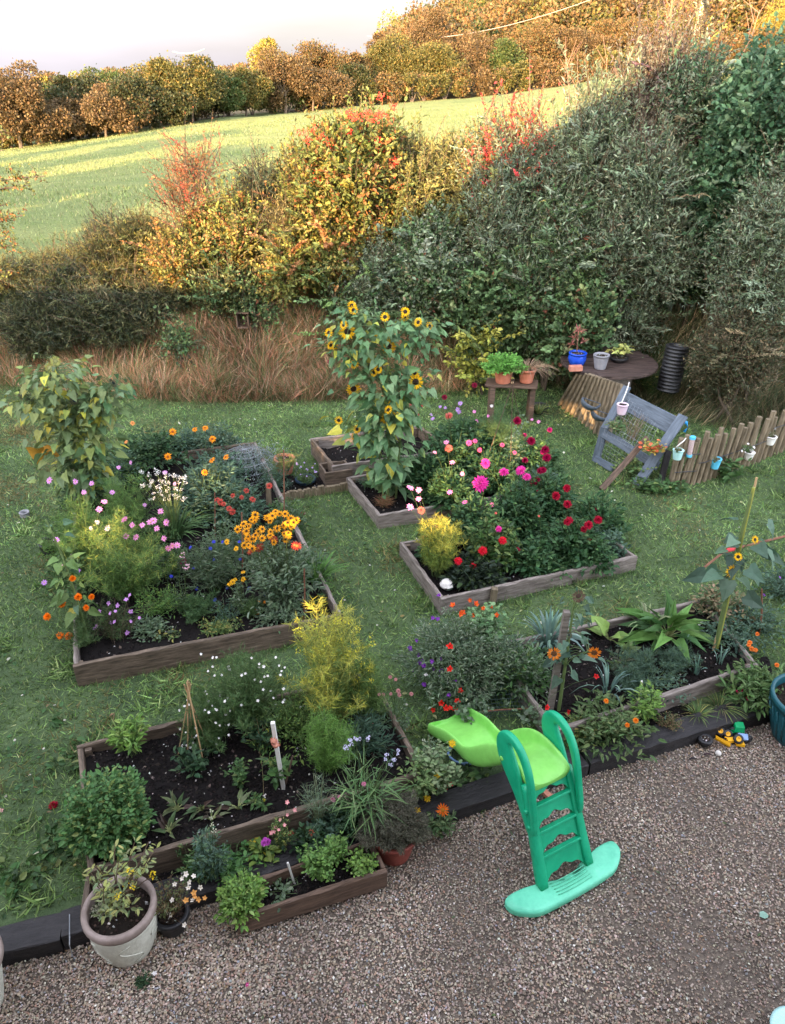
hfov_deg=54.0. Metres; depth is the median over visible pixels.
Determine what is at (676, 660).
carrot tops
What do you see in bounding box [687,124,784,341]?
hedge shrub
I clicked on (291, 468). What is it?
terracotta pot
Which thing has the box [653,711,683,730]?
heather
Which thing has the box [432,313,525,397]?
hedge shrub
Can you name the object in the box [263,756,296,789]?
sunflower leaves
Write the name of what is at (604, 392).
leaning palisade
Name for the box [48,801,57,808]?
fallen flower
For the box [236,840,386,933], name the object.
planter box
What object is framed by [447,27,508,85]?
broadleaf tree
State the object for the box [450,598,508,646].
nasturtium
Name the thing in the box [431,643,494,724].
nasturtium
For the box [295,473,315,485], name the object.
blue bowl
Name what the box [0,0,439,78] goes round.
sky
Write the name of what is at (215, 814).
beetroot
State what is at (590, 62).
hedgerow bush
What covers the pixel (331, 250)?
hedge shrub
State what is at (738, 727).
toy tractor
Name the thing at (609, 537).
leafy clump
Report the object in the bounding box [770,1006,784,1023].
pale dish
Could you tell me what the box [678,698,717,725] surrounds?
border grass
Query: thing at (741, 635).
foliage mass
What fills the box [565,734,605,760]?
border grass
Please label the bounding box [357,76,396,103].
hedgerow bush
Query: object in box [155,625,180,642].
trailing leaves
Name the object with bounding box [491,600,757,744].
raised bed
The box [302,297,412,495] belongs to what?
sunflower
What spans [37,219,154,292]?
hedge shrub
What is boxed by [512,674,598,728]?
nasturtium
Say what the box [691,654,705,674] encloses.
young leek
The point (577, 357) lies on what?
blue glazed pot
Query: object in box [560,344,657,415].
cable drum table
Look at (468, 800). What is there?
sleeper
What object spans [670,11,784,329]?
hedge shrub
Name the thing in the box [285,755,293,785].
short cane
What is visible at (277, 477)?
foliage mass
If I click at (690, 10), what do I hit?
hedge shrub
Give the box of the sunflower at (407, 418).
[327,311,420,500]
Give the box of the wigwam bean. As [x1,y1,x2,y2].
[169,736,217,778]
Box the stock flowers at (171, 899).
[146,871,206,927]
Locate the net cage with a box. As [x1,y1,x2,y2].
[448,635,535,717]
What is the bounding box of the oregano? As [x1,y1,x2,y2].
[213,868,269,932]
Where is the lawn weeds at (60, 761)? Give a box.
[45,732,101,781]
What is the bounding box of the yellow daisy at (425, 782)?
[397,739,455,811]
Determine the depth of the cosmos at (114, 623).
6.35 m
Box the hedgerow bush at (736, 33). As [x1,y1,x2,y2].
[725,31,764,53]
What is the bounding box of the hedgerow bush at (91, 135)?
[76,129,93,139]
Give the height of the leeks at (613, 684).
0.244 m
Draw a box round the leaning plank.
[599,436,649,489]
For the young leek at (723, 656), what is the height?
0.197 m
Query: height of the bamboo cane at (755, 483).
1.631 m
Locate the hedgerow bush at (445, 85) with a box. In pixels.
[430,68,468,98]
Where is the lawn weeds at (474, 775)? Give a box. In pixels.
[449,757,492,786]
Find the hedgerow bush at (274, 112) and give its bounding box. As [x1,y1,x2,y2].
[251,84,284,113]
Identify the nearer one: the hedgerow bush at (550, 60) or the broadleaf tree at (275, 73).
the broadleaf tree at (275, 73)
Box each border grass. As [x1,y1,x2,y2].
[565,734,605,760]
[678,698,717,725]
[698,687,747,721]
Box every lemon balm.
[296,838,341,881]
[324,830,350,866]
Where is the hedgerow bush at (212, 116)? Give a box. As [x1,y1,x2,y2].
[200,107,226,118]
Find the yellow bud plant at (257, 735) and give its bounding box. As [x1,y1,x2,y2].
[235,717,278,801]
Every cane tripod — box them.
[178,680,208,756]
[489,378,526,470]
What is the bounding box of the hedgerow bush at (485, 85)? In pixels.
[471,66,513,96]
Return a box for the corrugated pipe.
[656,343,688,393]
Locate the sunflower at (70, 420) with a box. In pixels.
[38,388,111,507]
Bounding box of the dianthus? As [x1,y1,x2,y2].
[170,552,189,607]
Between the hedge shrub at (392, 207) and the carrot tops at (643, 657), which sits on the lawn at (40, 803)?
the hedge shrub at (392, 207)
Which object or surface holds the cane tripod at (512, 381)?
on the raised bed at (398, 512)
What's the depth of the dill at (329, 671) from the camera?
5.22 m
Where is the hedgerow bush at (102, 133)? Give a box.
[86,127,116,136]
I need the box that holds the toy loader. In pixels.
[715,728,744,746]
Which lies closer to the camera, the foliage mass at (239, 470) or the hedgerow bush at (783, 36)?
the foliage mass at (239, 470)
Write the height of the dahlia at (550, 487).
1.239 m
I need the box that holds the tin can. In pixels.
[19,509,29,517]
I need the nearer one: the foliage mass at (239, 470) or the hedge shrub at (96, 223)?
the foliage mass at (239, 470)
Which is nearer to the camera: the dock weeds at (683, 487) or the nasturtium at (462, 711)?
the nasturtium at (462, 711)
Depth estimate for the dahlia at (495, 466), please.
8.57 m
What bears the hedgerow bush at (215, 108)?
on the hillside
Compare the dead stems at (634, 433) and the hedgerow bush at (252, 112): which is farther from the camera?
the hedgerow bush at (252, 112)
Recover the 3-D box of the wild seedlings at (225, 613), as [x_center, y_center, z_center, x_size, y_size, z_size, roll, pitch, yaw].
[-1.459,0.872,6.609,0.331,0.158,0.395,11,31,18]
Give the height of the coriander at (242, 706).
0.737 m
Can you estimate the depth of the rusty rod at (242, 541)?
6.82 m
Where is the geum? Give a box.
[306,811,348,837]
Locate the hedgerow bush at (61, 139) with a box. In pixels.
[38,134,73,142]
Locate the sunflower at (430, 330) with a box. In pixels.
[371,307,454,497]
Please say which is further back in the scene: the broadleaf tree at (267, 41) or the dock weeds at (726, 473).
the broadleaf tree at (267, 41)
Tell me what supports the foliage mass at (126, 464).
on the raised bed at (102, 660)
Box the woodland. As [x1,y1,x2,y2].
[28,0,784,89]
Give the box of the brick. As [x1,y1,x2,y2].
[568,365,582,371]
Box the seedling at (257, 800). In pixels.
[243,792,271,811]
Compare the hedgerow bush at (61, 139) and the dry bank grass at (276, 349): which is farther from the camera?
the hedgerow bush at (61, 139)
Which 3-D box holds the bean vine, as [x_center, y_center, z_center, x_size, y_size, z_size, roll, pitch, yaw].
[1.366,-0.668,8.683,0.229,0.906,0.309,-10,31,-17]
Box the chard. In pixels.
[616,587,725,663]
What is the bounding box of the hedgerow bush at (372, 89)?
[340,81,378,105]
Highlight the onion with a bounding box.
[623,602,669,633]
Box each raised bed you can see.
[73,442,342,686]
[77,674,424,888]
[310,426,435,475]
[346,455,515,528]
[400,518,637,614]
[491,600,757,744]
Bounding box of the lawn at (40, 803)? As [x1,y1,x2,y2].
[0,293,784,926]
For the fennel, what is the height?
0.570 m
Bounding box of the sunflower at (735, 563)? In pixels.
[682,487,784,650]
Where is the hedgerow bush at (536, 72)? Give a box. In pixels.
[521,55,568,88]
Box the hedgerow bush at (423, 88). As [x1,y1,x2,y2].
[398,71,440,101]
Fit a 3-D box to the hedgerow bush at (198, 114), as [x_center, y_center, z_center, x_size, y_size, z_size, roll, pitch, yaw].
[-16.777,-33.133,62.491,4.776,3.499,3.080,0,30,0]
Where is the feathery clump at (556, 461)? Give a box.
[524,441,588,475]
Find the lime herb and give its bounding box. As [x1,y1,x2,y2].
[103,711,151,757]
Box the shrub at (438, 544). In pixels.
[406,485,467,577]
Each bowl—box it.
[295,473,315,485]
[447,745,471,765]
[609,354,628,362]
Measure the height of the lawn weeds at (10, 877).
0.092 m
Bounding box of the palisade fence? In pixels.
[669,409,784,485]
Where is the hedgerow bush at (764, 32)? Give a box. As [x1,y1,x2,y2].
[747,26,783,47]
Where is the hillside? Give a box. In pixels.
[34,30,777,139]
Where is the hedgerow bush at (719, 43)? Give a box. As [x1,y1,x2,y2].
[699,34,727,60]
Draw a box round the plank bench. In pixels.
[485,377,537,422]
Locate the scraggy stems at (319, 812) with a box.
[292,766,342,826]
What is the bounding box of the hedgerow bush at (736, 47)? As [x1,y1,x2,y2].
[708,31,749,59]
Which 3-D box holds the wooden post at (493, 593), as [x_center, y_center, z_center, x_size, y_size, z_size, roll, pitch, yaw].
[0.914,0.815,7.043,0.078,0.289,0.056,0,30,0]
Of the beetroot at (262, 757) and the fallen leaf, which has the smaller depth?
the fallen leaf
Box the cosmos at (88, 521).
[44,477,127,586]
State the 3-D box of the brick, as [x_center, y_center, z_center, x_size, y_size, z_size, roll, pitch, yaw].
[2.487,-1.954,10.460,0.190,0.068,0.090,-3,30,-6]
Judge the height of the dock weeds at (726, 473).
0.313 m
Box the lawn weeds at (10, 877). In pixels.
[0,846,54,918]
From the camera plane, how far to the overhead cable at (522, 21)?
69.17 m
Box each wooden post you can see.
[266,482,271,504]
[489,586,497,605]
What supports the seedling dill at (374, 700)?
on the raised bed at (152, 763)
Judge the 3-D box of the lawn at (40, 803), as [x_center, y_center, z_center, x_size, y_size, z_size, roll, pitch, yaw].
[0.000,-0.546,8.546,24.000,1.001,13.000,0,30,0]
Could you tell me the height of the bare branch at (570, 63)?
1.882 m
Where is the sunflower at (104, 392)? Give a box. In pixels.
[56,373,140,511]
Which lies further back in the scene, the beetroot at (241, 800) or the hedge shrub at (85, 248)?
the hedge shrub at (85, 248)
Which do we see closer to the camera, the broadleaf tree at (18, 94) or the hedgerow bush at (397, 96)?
the broadleaf tree at (18, 94)
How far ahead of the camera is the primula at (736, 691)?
5.93 m
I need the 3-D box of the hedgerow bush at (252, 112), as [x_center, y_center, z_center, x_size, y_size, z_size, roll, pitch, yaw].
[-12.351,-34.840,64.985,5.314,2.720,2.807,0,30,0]
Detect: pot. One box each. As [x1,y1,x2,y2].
[0,936,3,1006]
[80,875,156,967]
[156,895,189,937]
[273,453,294,474]
[372,835,414,865]
[495,370,512,383]
[519,367,535,383]
[533,402,548,414]
[568,350,586,365]
[593,352,609,369]
[617,382,629,415]
[673,438,685,460]
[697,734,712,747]
[710,456,721,469]
[744,451,755,459]
[766,428,777,445]
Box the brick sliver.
[541,789,551,797]
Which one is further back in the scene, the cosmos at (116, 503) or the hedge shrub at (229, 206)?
the hedge shrub at (229, 206)
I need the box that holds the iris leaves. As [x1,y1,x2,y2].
[358,776,412,820]
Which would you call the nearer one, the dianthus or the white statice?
the white statice
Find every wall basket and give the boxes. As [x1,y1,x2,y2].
[581,397,600,410]
[590,410,607,421]
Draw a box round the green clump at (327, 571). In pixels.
[299,549,348,587]
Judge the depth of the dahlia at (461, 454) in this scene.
8.80 m
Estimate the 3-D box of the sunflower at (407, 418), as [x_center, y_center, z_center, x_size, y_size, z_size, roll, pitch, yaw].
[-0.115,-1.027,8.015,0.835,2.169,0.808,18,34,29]
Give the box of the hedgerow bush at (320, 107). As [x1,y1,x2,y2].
[298,94,333,109]
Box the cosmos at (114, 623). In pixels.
[71,593,154,643]
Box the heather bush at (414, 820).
[354,780,433,856]
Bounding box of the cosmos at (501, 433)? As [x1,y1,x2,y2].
[430,399,540,454]
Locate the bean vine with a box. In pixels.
[503,414,528,471]
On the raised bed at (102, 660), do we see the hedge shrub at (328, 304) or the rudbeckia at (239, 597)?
the rudbeckia at (239, 597)
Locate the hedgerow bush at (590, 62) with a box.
[574,55,607,80]
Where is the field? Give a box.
[0,58,784,281]
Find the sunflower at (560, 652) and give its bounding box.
[537,586,605,710]
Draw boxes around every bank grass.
[0,284,473,403]
[554,298,784,435]
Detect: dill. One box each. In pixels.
[275,596,377,725]
[336,640,397,720]
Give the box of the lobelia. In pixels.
[294,462,316,485]
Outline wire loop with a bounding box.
[69,914,74,961]
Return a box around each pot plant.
[82,835,160,923]
[267,442,299,472]
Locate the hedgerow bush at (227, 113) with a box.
[218,109,230,115]
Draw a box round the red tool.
[703,535,784,567]
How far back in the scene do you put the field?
36.38 m
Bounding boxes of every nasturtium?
[403,739,462,800]
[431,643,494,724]
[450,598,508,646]
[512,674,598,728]
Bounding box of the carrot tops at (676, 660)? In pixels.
[644,642,703,676]
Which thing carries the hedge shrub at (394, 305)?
on the lawn at (40, 803)
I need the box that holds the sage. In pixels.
[628,679,665,724]
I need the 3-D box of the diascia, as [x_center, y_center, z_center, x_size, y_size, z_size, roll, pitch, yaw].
[-0.685,1.910,4.692,0.203,0.446,0.164,22,36,34]
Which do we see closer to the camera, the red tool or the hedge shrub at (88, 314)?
the red tool
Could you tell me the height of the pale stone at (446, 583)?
0.085 m
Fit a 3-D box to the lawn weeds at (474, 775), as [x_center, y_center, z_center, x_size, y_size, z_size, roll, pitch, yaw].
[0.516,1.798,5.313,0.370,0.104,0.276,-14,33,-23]
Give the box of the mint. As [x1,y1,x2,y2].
[704,598,784,648]
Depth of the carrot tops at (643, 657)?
6.06 m
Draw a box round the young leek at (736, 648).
[729,641,744,654]
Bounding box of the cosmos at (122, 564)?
[64,506,185,604]
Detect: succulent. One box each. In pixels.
[566,324,587,350]
[604,419,626,431]
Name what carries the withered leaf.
attached to the sunflower at (36, 397)
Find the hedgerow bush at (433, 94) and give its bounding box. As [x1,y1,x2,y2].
[407,70,441,100]
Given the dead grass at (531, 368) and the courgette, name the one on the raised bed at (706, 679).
the courgette
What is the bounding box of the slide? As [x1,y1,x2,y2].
[428,707,619,917]
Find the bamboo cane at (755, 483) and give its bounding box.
[712,477,757,650]
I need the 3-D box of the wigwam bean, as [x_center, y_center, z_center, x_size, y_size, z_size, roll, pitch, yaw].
[-1.328,1.644,5.177,0.298,0.191,0.375,0,30,0]
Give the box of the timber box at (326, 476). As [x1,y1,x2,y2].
[319,460,352,485]
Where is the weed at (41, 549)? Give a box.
[37,537,55,555]
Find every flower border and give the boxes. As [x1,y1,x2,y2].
[80,789,440,916]
[601,656,772,735]
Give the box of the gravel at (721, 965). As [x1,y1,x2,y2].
[0,724,784,1023]
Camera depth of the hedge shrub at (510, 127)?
10.87 m
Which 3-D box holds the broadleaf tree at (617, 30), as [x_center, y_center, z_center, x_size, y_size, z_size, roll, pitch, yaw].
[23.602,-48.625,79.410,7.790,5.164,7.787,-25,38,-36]
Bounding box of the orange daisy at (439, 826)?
[426,803,460,839]
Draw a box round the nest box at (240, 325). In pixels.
[236,312,250,328]
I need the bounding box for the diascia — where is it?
[267,800,296,851]
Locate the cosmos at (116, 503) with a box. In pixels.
[84,461,175,537]
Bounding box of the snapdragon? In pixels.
[186,809,233,883]
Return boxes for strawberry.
[205,839,260,889]
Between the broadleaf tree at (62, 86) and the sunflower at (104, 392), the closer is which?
the sunflower at (104, 392)
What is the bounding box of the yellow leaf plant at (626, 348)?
[605,343,633,356]
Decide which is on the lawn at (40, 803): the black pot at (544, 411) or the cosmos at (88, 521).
the black pot at (544, 411)
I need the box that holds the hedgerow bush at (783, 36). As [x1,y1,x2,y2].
[771,23,784,50]
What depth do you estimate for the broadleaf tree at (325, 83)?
64.72 m
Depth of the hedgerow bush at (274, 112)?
65.95 m
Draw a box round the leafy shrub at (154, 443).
[114,421,193,479]
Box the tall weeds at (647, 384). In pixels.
[634,370,661,395]
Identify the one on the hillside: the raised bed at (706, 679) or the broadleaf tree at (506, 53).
the broadleaf tree at (506, 53)
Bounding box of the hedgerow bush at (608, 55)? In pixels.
[592,41,624,77]
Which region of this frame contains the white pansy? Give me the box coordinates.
[741,443,754,453]
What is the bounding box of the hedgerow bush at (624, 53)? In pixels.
[612,45,647,72]
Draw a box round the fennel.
[300,705,359,776]
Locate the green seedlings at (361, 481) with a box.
[356,477,370,487]
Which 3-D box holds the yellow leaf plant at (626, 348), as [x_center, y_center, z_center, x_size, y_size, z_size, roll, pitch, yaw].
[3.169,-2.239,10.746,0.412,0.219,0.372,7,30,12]
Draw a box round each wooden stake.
[271,721,284,789]
[546,610,570,710]
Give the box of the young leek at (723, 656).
[711,645,730,664]
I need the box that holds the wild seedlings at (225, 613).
[207,599,243,625]
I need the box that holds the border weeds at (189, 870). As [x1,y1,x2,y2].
[173,834,223,884]
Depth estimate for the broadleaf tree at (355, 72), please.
68.05 m
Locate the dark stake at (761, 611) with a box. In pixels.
[757,588,762,639]
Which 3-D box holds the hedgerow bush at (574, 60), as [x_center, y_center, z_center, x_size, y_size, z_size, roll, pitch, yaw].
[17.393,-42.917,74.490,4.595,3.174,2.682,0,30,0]
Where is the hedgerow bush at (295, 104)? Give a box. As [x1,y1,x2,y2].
[284,94,306,111]
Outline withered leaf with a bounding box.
[26,445,58,462]
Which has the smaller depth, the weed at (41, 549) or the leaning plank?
the weed at (41, 549)
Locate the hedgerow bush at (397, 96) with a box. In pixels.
[374,70,412,104]
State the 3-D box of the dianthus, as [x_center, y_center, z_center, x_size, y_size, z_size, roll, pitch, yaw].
[-1.800,0.621,6.555,0.206,0.646,0.170,0,30,0]
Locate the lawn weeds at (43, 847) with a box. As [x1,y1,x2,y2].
[26,810,77,871]
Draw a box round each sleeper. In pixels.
[0,912,64,967]
[61,838,323,951]
[337,750,588,845]
[578,699,769,775]
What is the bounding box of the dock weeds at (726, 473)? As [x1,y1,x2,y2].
[718,457,752,482]
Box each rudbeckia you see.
[198,483,272,557]
[224,539,248,611]
[232,509,325,623]
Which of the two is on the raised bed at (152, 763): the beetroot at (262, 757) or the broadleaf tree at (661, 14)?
the beetroot at (262, 757)
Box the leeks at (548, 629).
[508,607,591,657]
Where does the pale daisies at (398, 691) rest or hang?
on the lawn at (40, 803)
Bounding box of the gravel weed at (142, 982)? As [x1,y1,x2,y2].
[133,969,152,990]
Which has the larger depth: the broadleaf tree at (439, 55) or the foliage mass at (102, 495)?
the broadleaf tree at (439, 55)
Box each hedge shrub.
[0,232,80,282]
[0,241,54,311]
[0,247,123,331]
[0,270,87,368]
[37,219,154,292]
[44,271,167,363]
[69,194,117,247]
[75,197,179,291]
[96,261,205,329]
[120,217,206,295]
[121,195,188,280]
[131,101,245,242]
[149,191,259,282]
[149,302,211,377]
[170,241,278,323]
[184,161,293,273]
[219,120,290,267]
[230,288,286,346]
[244,220,339,321]
[246,180,324,300]
[251,118,333,238]
[264,197,376,302]
[282,83,429,263]
[293,264,379,359]
[318,253,431,342]
[338,221,420,323]
[362,118,442,250]
[366,191,476,341]
[386,96,459,244]
[415,105,503,255]
[423,224,561,391]
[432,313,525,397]
[441,87,534,256]
[447,87,601,319]
[458,59,567,222]
[481,155,629,380]
[511,228,633,390]
[515,35,659,370]
[579,98,722,357]
[584,0,718,201]
[591,242,683,346]
[610,0,759,104]
[619,12,736,325]
[630,116,715,321]
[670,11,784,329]
[674,275,784,427]
[679,215,733,316]
[682,124,784,409]
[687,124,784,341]
[760,61,784,161]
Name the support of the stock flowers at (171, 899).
in the black pot at (167, 927)
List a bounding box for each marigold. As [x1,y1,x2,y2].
[43,575,111,648]
[231,591,265,618]
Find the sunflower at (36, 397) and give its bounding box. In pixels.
[0,353,112,513]
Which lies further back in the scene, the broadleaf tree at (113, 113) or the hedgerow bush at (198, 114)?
the hedgerow bush at (198, 114)
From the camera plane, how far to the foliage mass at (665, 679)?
5.98 m
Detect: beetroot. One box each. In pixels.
[151,809,181,837]
[160,790,196,815]
[182,800,214,821]
[194,803,230,819]
[214,788,261,810]
[256,753,280,767]
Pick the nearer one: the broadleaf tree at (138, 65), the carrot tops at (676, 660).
the carrot tops at (676, 660)
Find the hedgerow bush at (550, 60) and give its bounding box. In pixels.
[530,55,580,86]
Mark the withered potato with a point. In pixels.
(712, 598)
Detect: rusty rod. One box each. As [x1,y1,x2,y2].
[214,492,215,529]
[241,512,242,584]
[283,450,284,544]
[303,569,304,619]
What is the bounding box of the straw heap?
[370,494,396,507]
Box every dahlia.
[327,360,482,482]
[398,405,446,498]
[414,506,453,560]
[422,440,479,512]
[438,537,510,590]
[443,490,505,545]
[457,475,523,574]
[464,441,528,495]
[480,458,546,541]
[490,468,556,521]
[495,512,572,580]
[502,427,564,475]
[513,416,578,525]
[535,484,609,576]
[566,486,633,541]
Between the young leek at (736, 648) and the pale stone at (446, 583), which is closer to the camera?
the young leek at (736, 648)
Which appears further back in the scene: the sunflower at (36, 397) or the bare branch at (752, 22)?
the bare branch at (752, 22)
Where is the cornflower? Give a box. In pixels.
[166,533,257,627]
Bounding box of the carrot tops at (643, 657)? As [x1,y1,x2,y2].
[605,641,660,682]
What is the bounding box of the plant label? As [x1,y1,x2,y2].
[287,862,295,883]
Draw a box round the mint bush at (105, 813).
[53,763,158,868]
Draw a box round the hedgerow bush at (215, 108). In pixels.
[194,100,220,120]
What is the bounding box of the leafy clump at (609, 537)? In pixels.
[587,525,631,556]
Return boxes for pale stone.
[440,578,452,589]
[715,750,721,755]
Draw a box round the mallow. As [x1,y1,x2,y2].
[41,537,100,611]
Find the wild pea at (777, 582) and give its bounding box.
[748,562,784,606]
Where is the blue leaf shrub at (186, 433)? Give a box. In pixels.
[161,422,206,457]
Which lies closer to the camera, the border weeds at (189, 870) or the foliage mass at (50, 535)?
the border weeds at (189, 870)
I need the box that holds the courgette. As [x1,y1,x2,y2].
[619,639,640,659]
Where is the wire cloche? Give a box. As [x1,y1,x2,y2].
[215,445,279,485]
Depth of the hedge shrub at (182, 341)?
11.45 m
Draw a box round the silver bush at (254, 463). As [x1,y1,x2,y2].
[207,437,299,483]
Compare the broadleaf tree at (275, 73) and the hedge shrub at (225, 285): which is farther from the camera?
the broadleaf tree at (275, 73)
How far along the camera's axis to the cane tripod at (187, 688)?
5.15 m
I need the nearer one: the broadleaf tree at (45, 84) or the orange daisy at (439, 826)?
the orange daisy at (439, 826)
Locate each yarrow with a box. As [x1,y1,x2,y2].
[171,587,220,624]
[422,735,446,760]
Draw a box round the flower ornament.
[270,737,280,747]
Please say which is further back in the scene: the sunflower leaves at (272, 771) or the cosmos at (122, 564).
the cosmos at (122, 564)
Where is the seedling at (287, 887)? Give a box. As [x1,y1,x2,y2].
[269,877,300,912]
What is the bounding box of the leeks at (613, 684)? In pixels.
[570,661,641,701]
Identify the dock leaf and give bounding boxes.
[49,712,64,730]
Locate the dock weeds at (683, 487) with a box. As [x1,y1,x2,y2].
[660,478,691,495]
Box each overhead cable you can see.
[172,49,204,53]
[369,0,589,37]
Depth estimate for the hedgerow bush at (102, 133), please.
59.41 m
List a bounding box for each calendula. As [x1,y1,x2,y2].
[563,688,666,770]
[714,632,784,720]
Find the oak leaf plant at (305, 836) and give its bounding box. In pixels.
[280,817,328,858]
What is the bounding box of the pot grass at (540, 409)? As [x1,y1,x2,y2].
[534,402,550,413]
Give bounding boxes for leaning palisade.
[557,373,623,442]
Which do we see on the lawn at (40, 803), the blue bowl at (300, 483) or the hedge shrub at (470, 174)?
the hedge shrub at (470, 174)
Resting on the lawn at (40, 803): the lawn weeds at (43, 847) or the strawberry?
the lawn weeds at (43, 847)
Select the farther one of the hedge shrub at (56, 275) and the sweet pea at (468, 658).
the hedge shrub at (56, 275)
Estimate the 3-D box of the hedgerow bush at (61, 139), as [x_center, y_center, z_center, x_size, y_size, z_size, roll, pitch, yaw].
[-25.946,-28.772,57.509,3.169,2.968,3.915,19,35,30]
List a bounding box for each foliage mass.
[33,509,79,561]
[34,541,100,594]
[57,463,136,509]
[77,442,158,485]
[121,516,177,560]
[125,613,180,642]
[126,582,189,622]
[148,541,193,583]
[180,449,252,493]
[182,420,241,462]
[196,614,243,638]
[201,480,268,528]
[214,525,281,579]
[241,677,342,771]
[243,598,309,633]
[249,464,290,493]
[257,496,316,535]
[292,541,334,590]
[345,707,407,767]
[363,456,426,499]
[423,415,504,457]
[507,465,574,506]
[563,711,606,750]
[569,531,619,575]
[609,653,695,718]
[699,615,766,660]
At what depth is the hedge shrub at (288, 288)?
11.35 m
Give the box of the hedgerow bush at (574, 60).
[553,51,591,83]
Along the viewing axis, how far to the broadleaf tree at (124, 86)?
54.38 m
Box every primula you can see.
[239,835,281,866]
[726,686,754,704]
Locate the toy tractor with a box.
[729,722,752,742]
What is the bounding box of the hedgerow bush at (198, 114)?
[189,100,209,121]
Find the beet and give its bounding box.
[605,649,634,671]
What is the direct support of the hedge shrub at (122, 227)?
on the lawn at (40, 803)
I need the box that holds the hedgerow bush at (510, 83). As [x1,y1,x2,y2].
[490,62,518,94]
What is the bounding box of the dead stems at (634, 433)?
[621,413,648,440]
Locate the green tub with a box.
[769,673,784,746]
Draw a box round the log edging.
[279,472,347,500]
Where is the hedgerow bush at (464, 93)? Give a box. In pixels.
[444,63,476,98]
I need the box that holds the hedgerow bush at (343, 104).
[321,80,358,108]
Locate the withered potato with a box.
[684,580,762,629]
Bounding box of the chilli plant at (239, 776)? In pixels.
[220,757,251,789]
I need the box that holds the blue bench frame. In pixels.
[592,385,687,485]
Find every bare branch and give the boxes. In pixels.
[559,55,593,103]
[565,42,580,111]
[590,38,614,92]
[665,0,682,52]
[740,0,766,58]
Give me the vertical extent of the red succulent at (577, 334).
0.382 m
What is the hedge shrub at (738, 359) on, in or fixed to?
on the lawn at (40, 803)
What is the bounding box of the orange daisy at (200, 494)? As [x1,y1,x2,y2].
[154,426,261,527]
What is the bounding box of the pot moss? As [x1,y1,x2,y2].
[89,897,109,918]
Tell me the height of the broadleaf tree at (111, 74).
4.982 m
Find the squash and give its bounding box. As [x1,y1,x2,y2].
[586,615,628,646]
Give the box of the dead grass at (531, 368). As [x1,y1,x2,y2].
[506,360,556,377]
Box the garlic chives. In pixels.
[136,468,214,541]
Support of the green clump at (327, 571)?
on the raised bed at (102, 660)
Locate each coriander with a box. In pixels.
[171,683,231,754]
[189,642,297,737]
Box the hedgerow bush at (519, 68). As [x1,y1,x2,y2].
[499,59,536,91]
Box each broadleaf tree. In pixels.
[0,58,53,147]
[6,94,110,145]
[37,80,50,98]
[42,70,107,139]
[63,79,158,136]
[79,63,123,86]
[98,71,163,131]
[124,62,156,124]
[135,81,197,128]
[139,50,235,122]
[200,67,248,116]
[215,64,276,116]
[246,35,281,68]
[253,43,309,112]
[279,52,359,110]
[292,38,355,106]
[324,59,371,101]
[341,50,369,74]
[360,28,432,83]
[363,27,401,76]
[382,37,471,96]
[405,5,465,75]
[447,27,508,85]
[482,37,528,79]
[502,17,567,67]
[545,22,621,71]
[585,14,662,52]
[642,1,717,45]
[753,0,784,33]
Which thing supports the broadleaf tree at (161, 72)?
on the field
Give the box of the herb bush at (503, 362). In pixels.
[479,351,530,374]
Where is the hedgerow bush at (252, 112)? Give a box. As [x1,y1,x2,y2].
[249,97,271,114]
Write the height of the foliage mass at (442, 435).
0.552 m
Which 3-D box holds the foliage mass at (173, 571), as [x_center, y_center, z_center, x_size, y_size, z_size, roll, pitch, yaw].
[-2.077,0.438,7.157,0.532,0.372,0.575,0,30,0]
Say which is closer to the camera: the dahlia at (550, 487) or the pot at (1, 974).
the pot at (1, 974)
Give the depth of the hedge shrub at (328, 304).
11.46 m
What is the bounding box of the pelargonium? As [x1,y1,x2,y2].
[638,438,666,454]
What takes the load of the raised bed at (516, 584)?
on the lawn at (40, 803)
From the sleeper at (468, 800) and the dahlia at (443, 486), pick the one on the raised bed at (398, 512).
the dahlia at (443, 486)
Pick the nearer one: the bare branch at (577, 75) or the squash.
the squash
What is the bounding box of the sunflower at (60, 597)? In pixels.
[37,518,103,643]
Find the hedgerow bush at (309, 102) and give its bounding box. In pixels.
[289,88,316,111]
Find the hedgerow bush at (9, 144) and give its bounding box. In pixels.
[0,135,29,149]
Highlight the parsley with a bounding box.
[343,845,378,877]
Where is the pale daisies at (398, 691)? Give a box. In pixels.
[372,675,416,730]
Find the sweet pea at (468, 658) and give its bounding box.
[391,593,535,709]
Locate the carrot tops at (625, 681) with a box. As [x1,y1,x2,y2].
[605,652,658,700]
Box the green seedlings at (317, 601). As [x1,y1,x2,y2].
[308,589,327,603]
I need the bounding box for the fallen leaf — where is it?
[760,911,767,917]
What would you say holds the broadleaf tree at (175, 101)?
on the field
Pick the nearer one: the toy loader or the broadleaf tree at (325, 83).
the toy loader
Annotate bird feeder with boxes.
[686,435,695,457]
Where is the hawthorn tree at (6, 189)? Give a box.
[0,125,49,280]

